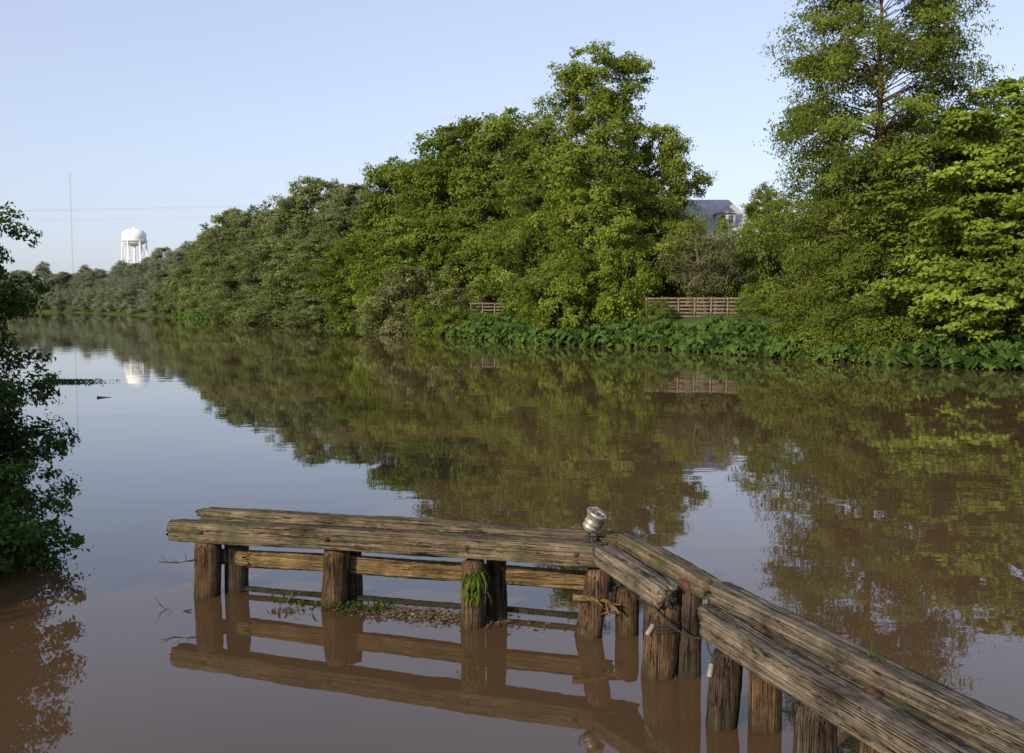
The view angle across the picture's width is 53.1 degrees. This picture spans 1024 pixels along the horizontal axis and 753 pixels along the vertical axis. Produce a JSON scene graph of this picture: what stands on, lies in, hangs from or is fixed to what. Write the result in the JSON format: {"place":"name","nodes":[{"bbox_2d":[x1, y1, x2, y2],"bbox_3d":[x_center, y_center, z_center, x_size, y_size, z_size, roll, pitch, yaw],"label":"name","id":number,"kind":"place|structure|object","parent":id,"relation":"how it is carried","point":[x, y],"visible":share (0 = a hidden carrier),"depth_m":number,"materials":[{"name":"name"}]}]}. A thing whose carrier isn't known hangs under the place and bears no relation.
{"place":"outdoors","nodes":[
{"label":"outdoors","id":0,"kind":"place"},
{"bbox_2d":[0,205,254,219],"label":"power line","id":1,"kind":"object","parent":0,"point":[130,209],"visible":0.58,"depth_m":331.79,"materials":[{"name":"grey metal"}]},
{"bbox_2d":[0,312,1023,752],"bbox_3d":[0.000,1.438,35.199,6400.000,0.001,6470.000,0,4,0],"label":"river water","id":2,"kind":"structure","parent":0,"point":[880,506],"depth_m":19.39,"materials":[{"name":"brown liquid"}]},
{"bbox_2d":[13,378,118,382],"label":"floating weeds","id":3,"kind":"object","parent":2,"relation":"on","point":[73,380],"visible":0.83,"depth_m":51.00,"materials":[{"name":"green plant"}]},
{"bbox_2d":[267,590,302,603],"bbox_3d":[-2.998,2.935,13.565,0.481,0.161,0.468,0,4,0],"label":"water weed","id":4,"kind":"object","parent":2,"relation":"on","point":[287,599],"visible":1,"depth_m":13.52,"materials":[{"name":"green plant"}]},
{"bbox_2d":[294,598,397,613],"bbox_3d":[-2.180,2.975,13.324,1.303,0.123,0.617,2,5,24],"label":"water weed","id":5,"kind":"object","parent":2,"relation":"on","point":[356,603],"visible":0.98,"depth_m":13.29,"materials":[{"name":"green plant"}]},
{"bbox_2d":[281,597,566,635],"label":"floating leaf litter","id":6,"kind":"object","parent":2,"relation":"on","point":[403,612],"visible":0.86,"depth_m":13.07,"materials":[{"name":"brown plant"}]},
{"bbox_2d":[166,507,1023,752],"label":"wooden dock","id":7,"kind":"object","parent":2,"relation":"in","point":[829,681],"visible":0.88,"depth_m":10.92,"materials":[{"name":"brown wood"}]},
{"bbox_2d":[159,549,198,562],"bbox_3d":[-4.457,2.409,13.722,0.533,0.193,0.164,0,4,-4],"label":"dead twig","id":8,"kind":"object","parent":7,"relation":"on","point":[179,562],"visible":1,"depth_m":13.73,"materials":[{"name":"brown wood"}]},
{"bbox_2d":[453,571,490,607],"bbox_3d":[-0.490,2.607,12.441,0.486,0.480,0.366,0,4,0],"label":"fern plant","id":9,"kind":"object","parent":7,"relation":"attached to","point":[476,582],"visible":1,"depth_m":12.38,"materials":[{"name":"green plant"}]},
{"bbox_2d":[579,507,606,541],"bbox_3d":[0.989,1.770,12.318,0.302,0.420,0.253,2,5,29],"label":"floodlight","id":10,"kind":"object","parent":7,"relation":"on","point":[595,517],"visible":1,"depth_m":12.26,"materials":[{"name":"metal"}]},
{"bbox_2d":[572,593,619,615],"bbox_3d":[0.997,2.714,12.118,0.571,0.282,0.151,1,4,13],"label":"driftwood branch","id":11,"kind":"object","parent":7,"relation":"attached to","point":[583,598],"visible":1,"depth_m":12.10,"materials":[{"name":"brown wood"}]},
{"bbox_2d":[863,645,885,666],"bbox_3d":[2.995,2.301,8.432,0.177,0.040,0.456,0,4,0],"label":"moss tuft","id":12,"kind":"object","parent":7,"relation":"on","point":[870,653],"visible":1,"depth_m":8.43,"materials":[{"name":"green plant"}]},
{"bbox_2d":[0,0,1023,287],"label":"sky","id":13,"kind":"structure","parent":0,"point":[148,106],"materials":[{"name":"blue"}]},
{"bbox_2d":[17,306,1021,368],"bbox_3d":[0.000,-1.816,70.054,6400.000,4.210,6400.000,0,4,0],"label":"ground","id":14,"kind":"structure","parent":0,"point":[686,321],"depth_m":95.19,"materials":[{"name":"green plant"}]},
{"bbox_2d":[0,201,93,580],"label":"riverside bush","id":15,"kind":"object","parent":14,"relation":"on","point":[21,537],"visible":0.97,"depth_m":15.60,"materials":[{"name":"green plant"}]},
{"bbox_2d":[0,207,256,315],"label":"distant trees","id":16,"kind":"object","parent":14,"relation":"on","point":[178,278],"visible":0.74,"depth_m":307.32,"materials":[{"name":"green plant"}]},
{"bbox_2d":[121,227,147,264],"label":"water tower","id":17,"kind":"structure","parent":14,"relation":"on","point":[134,237],"depth_m":788.81,"materials":[{"name":"white metal"}]},
{"bbox_2d":[195,244,260,322],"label":"willow tree","id":18,"kind":"object","parent":14,"relation":"on","point":[224,279],"visible":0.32,"depth_m":195.87,"materials":[{"name":"green plant"}]},
{"bbox_2d":[209,204,269,291],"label":"willow tree","id":19,"kind":"object","parent":14,"relation":"on","point":[246,229],"visible":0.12,"depth_m":228.09,"materials":[{"name":"green plant"}]},
{"bbox_2d":[217,236,298,323],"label":"oak tree","id":20,"kind":"object","parent":14,"relation":"on","point":[251,279],"visible":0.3,"depth_m":182.40,"materials":[{"name":"green plant"}]},
{"bbox_2d":[232,199,300,245],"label":"oak tree","id":21,"kind":"object","parent":14,"relation":"on","point":[261,218],"visible":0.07,"depth_m":207.77,"materials":[{"name":"green plant"}]},
{"bbox_2d":[235,237,321,325],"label":"elm tree","id":22,"kind":"object","parent":14,"relation":"on","point":[272,274],"visible":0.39,"depth_m":167.60,"materials":[{"name":"green plant"}]},
{"bbox_2d":[257,175,340,252],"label":"elm tree","id":23,"kind":"object","parent":14,"relation":"on","point":[300,210],"visible":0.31,"depth_m":191.09,"materials":[{"name":"green plant"}]},
{"bbox_2d":[169,310,447,332],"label":"elephant ear plants","id":24,"kind":"object","parent":14,"relation":"on","point":[197,315],"visible":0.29,"depth_m":166.71,"materials":[{"name":"green plant"}]},
{"bbox_2d":[280,231,346,327],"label":"willow tree","id":25,"kind":"object","parent":14,"relation":"on","point":[309,304],"visible":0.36,"depth_m":160.26,"materials":[{"name":"green plant"}]},
{"bbox_2d":[289,184,362,282],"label":"willow tree","id":26,"kind":"object","parent":14,"relation":"on","point":[316,230],"visible":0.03,"depth_m":179.29,"materials":[{"name":"green plant"}]},
{"bbox_2d":[296,230,389,324],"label":"oak tree","id":27,"kind":"object","parent":14,"relation":"on","point":[339,304],"visible":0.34,"depth_m":146.92,"materials":[{"name":"green plant"}]},
{"bbox_2d":[311,182,387,254],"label":"oak tree","id":28,"kind":"object","parent":14,"relation":"on","point":[338,219],"visible":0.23,"depth_m":166.86,"materials":[{"name":"green plant"}]},
{"bbox_2d":[343,254,375,310],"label":"shrub","id":29,"kind":"object","parent":14,"relation":"on","point":[347,286],"visible":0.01,"depth_m":146.87,"materials":[{"name":"green plant"}]},
{"bbox_2d":[342,250,380,317],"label":"shrub","id":30,"kind":"object","parent":14,"relation":"on","point":[353,277],"visible":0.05,"depth_m":143.72,"materials":[{"name":"green plant"}]},
{"bbox_2d":[354,256,382,316],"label":"shrub","id":31,"kind":"object","parent":14,"relation":"on","point":[366,283],"depth_m":142.36,"materials":[{"name":"green plant"}]},
{"bbox_2d":[352,283,427,333],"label":"shrub","id":32,"kind":"object","parent":14,"relation":"on","point":[384,328],"visible":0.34,"depth_m":126.56,"materials":[{"name":"green plant"}]},
{"bbox_2d":[351,155,444,240],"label":"elm tree","id":33,"kind":"object","parent":14,"relation":"on","point":[376,212],"visible":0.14,"depth_m":156.88,"materials":[{"name":"green plant"}]},
{"bbox_2d":[338,216,467,329],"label":"oak tree","id":34,"kind":"object","parent":14,"relation":"on","point":[391,245],"visible":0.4,"depth_m":131.57,"materials":[{"name":"green plant"}]},
{"bbox_2d":[354,249,469,321],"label":"shrub","id":35,"kind":"object","parent":14,"relation":"on","point":[362,274],"visible":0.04,"depth_m":136.73,"materials":[{"name":"green plant"}]},
{"bbox_2d":[379,153,451,244],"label":"willow tree","id":36,"kind":"object","parent":14,"relation":"on","point":[404,199],"visible":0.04,"depth_m":148.03,"materials":[{"name":"green plant"}]},
{"bbox_2d":[371,263,491,334],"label":"shrub","id":37,"kind":"object","parent":14,"relation":"on","point":[398,304],"visible":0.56,"depth_m":124.46,"materials":[{"name":"green plant"}]},
{"bbox_2d":[404,293,459,335],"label":"shrub","id":38,"kind":"object","parent":14,"relation":"on","point":[420,319],"visible":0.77,"depth_m":121.54,"materials":[{"name":"green plant"}]},
{"bbox_2d":[378,118,505,273],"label":"oak tree","id":39,"kind":"object","parent":14,"relation":"on","point":[444,144],"visible":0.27,"depth_m":135.53,"materials":[{"name":"green plant"}]},
{"bbox_2d":[394,230,496,315],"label":"shrub","id":40,"kind":"object","parent":14,"relation":"on","point":[412,257],"visible":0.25,"depth_m":129.68,"materials":[{"name":"green plant"}]},
{"bbox_2d":[445,304,483,324],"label":"shrub","id":41,"kind":"object","parent":14,"relation":"on","point":[462,314],"visible":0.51,"depth_m":120.48,"materials":[{"name":"green plant"}]},
{"bbox_2d":[422,170,519,314],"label":"willow tree","id":42,"kind":"object","parent":14,"relation":"on","point":[469,216],"visible":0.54,"depth_m":127.88,"materials":[{"name":"green plant"}]},
{"bbox_2d":[413,107,561,308],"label":"elm tree","id":43,"kind":"object","parent":14,"relation":"on","point":[495,133],"visible":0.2,"depth_m":129.83,"materials":[{"name":"green plant"}]},
{"bbox_2d":[470,302,506,314],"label":"wooden fence","id":44,"kind":"object","parent":14,"relation":"on","point":[494,307],"visible":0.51,"depth_m":122.92,"materials":[{"name":"brown wood"}]},
{"bbox_2d":[469,110,596,317],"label":"willow tree","id":45,"kind":"object","parent":14,"relation":"on","point":[522,246],"visible":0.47,"depth_m":115.61,"materials":[{"name":"green plant"}]},
{"bbox_2d":[515,267,558,324],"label":"shrub","id":46,"kind":"object","parent":14,"relation":"on","point":[531,299],"visible":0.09,"depth_m":103.77,"materials":[{"name":"green plant"}]},
{"bbox_2d":[492,142,632,287],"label":"elm tree","id":47,"kind":"object","parent":14,"relation":"on","point":[534,265],"visible":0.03,"depth_m":118.35,"materials":[{"name":"green plant"}]},
{"bbox_2d":[519,245,619,335],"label":"shrub","id":48,"kind":"object","parent":14,"relation":"on","point":[554,284],"visible":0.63,"depth_m":97.45,"materials":[{"name":"green plant"}]},
{"bbox_2d":[485,38,710,327],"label":"sweetgum tree","id":49,"kind":"object","parent":14,"relation":"on","point":[608,201],"visible":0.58,"depth_m":100.94,"materials":[{"name":"green plant"}]},
{"bbox_2d":[556,247,667,326],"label":"shrub","id":50,"kind":"object","parent":14,"relation":"on","point":[604,311],"visible":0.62,"depth_m":96.29,"materials":[{"name":"green plant"}]},
{"bbox_2d":[588,225,651,322],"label":"shrub","id":51,"kind":"object","parent":14,"relation":"on","point":[625,256],"visible":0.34,"depth_m":97.42,"materials":[{"name":"green plant"}]},
{"bbox_2d":[634,298,677,326],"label":"shrub","id":52,"kind":"object","parent":14,"relation":"on","point":[652,309],"visible":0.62,"depth_m":93.39,"materials":[{"name":"green plant"}]},
{"bbox_2d":[626,247,690,311],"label":"shrub","id":53,"kind":"object","parent":14,"relation":"on","point":[676,292],"visible":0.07,"depth_m":103.76,"materials":[{"name":"green plant"}]},
{"bbox_2d":[617,122,717,304],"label":"oak tree","id":54,"kind":"object","parent":14,"relation":"on","point":[670,149],"visible":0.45,"depth_m":104.97,"materials":[{"name":"green plant"}]},
{"bbox_2d":[656,255,730,311],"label":"shrub","id":55,"kind":"object","parent":14,"relation":"on","point":[667,286],"visible":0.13,"depth_m":103.45,"materials":[{"name":"green plant"}]},
{"bbox_2d":[645,297,761,318],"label":"wooden fence","id":56,"kind":"object","parent":14,"relation":"on","point":[704,298],"visible":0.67,"depth_m":94.33,"materials":[{"name":"brown wood"}]},
{"bbox_2d":[647,217,765,314],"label":"crepe myrtle tree","id":57,"kind":"object","parent":14,"relation":"on","point":[700,275],"visible":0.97,"depth_m":96.61,"materials":[{"name":"green plant"}]},
{"bbox_2d":[676,234,757,311],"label":"shrub","id":58,"kind":"object","parent":14,"relation":"on","point":[731,279],"visible":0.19,"depth_m":101.64,"materials":[{"name":"green plant"}]},
{"bbox_2d":[420,310,1023,369],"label":"elephant ear plants","id":59,"kind":"object","parent":14,"relation":"on","point":[750,334],"visible":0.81,"depth_m":80.11,"materials":[{"name":"green plant"}]},
{"bbox_2d":[683,217,792,311],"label":"shrub","id":60,"kind":"object","parent":14,"relation":"on","point":[724,224],"visible":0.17,"depth_m":102.28,"materials":[{"name":"green plant"}]},
{"bbox_2d":[728,282,787,317],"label":"shrub","id":61,"kind":"object","parent":14,"relation":"on","point":[746,311],"visible":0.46,"depth_m":89.85,"materials":[{"name":"green plant"}]},
{"bbox_2d":[738,182,802,304],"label":"willow tree","id":62,"kind":"object","parent":14,"relation":"on","point":[751,206],"visible":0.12,"depth_m":130.24,"materials":[{"name":"green plant"}]},
{"bbox_2d":[726,213,825,311],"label":"shrub","id":63,"kind":"object","parent":14,"relation":"on","point":[757,270],"visible":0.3,"depth_m":100.23,"materials":[{"name":"green plant"}]},
{"bbox_2d":[764,287,875,331],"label":"shrub","id":64,"kind":"object","parent":14,"relation":"on","point":[798,305],"visible":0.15,"depth_m":75.86,"materials":[{"name":"green plant"}]},
{"bbox_2d":[780,296,903,338],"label":"shrub","id":65,"kind":"object","parent":14,"relation":"on","point":[803,314],"visible":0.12,"depth_m":73.07,"materials":[{"name":"green plant"}]},
{"bbox_2d":[774,179,913,305],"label":"elm tree","id":66,"kind":"object","parent":14,"relation":"on","point":[855,193],"visible":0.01,"depth_m":129.39,"materials":[{"name":"green plant"}]},
{"bbox_2d":[726,0,1015,364],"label":"bald cypress tree","id":67,"kind":"object","parent":14,"relation":"on","point":[835,65],"visible":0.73,"depth_m":69.57,"materials":[{"name":"green plant"}]},
{"bbox_2d":[823,76,1023,362],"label":"maple tree","id":68,"kind":"object","parent":14,"relation":"on","point":[993,172],"visible":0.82,"depth_m":63.69,"materials":[{"name":"green plant"}]},
{"bbox_2d":[843,252,1019,331],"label":"shrub","id":69,"kind":"object","parent":14,"relation":"on","point":[931,322],"visible":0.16,"depth_m":68.84,"materials":[{"name":"green plant"}]},
{"bbox_2d":[886,253,1023,327],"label":"shrub","id":70,"kind":"object","parent":14,"relation":"on","point":[990,261],"visible":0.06,"depth_m":64.82,"materials":[{"name":"green plant"}]},
{"bbox_2d":[891,133,1023,262],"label":"oak tree","id":71,"kind":"object","parent":14,"relation":"on","point":[983,201],"depth_m":78.93,"materials":[{"name":"green plant"}]},
{"bbox_2d":[894,88,1023,273],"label":"willow tree","id":72,"kind":"object","parent":14,"relation":"on","point":[977,103],"visible":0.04,"depth_m":80.30,"materials":[{"name":"green plant"}]},
{"bbox_2d":[990,220,1023,339],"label":"shrub","id":73,"kind":"object","parent":14,"relation":"on","point":[1018,262],"visible":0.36,"depth_m":61.53,"materials":[{"name":"green plant"}]},
{"bbox_2d":[1003,303,1023,330],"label":"shrub","id":74,"kind":"object","parent":14,"relation":"on","point":[1017,324],"visible":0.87,"depth_m":61.84,"materials":[{"name":"green plant"}]},
{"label":"walls","id":75,"kind":"object","parent":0,"visible":0},
{"bbox_2d":[654,200,757,235],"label":"roof","id":76,"kind":"structure","parent":75,"relation":"on","point":[711,207],"depth_m":114.12,"materials":[{"name":"grey"}]},
{"bbox_2d":[714,213,735,226],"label":"dormer","id":77,"kind":"object","parent":76,"relation":"on","point":[718,215],"visible":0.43,"depth_m":111.53,"materials":[{"name":"white paint"}]},
{"bbox_2d":[728,215,732,222],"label":"dormer window","id":78,"kind":"structure","parent":77,"relation":"in","point":[730,217],"depth_m":111.50,"materials":[{"name":"grey glass"}]},
{"bbox_2d":[713,206,736,214],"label":"dormer roof","id":79,"kind":"structure","parent":76,"relation":"on","point":[727,209],"depth_m":111.19,"materials":[{"name":"grey"}]}
]}

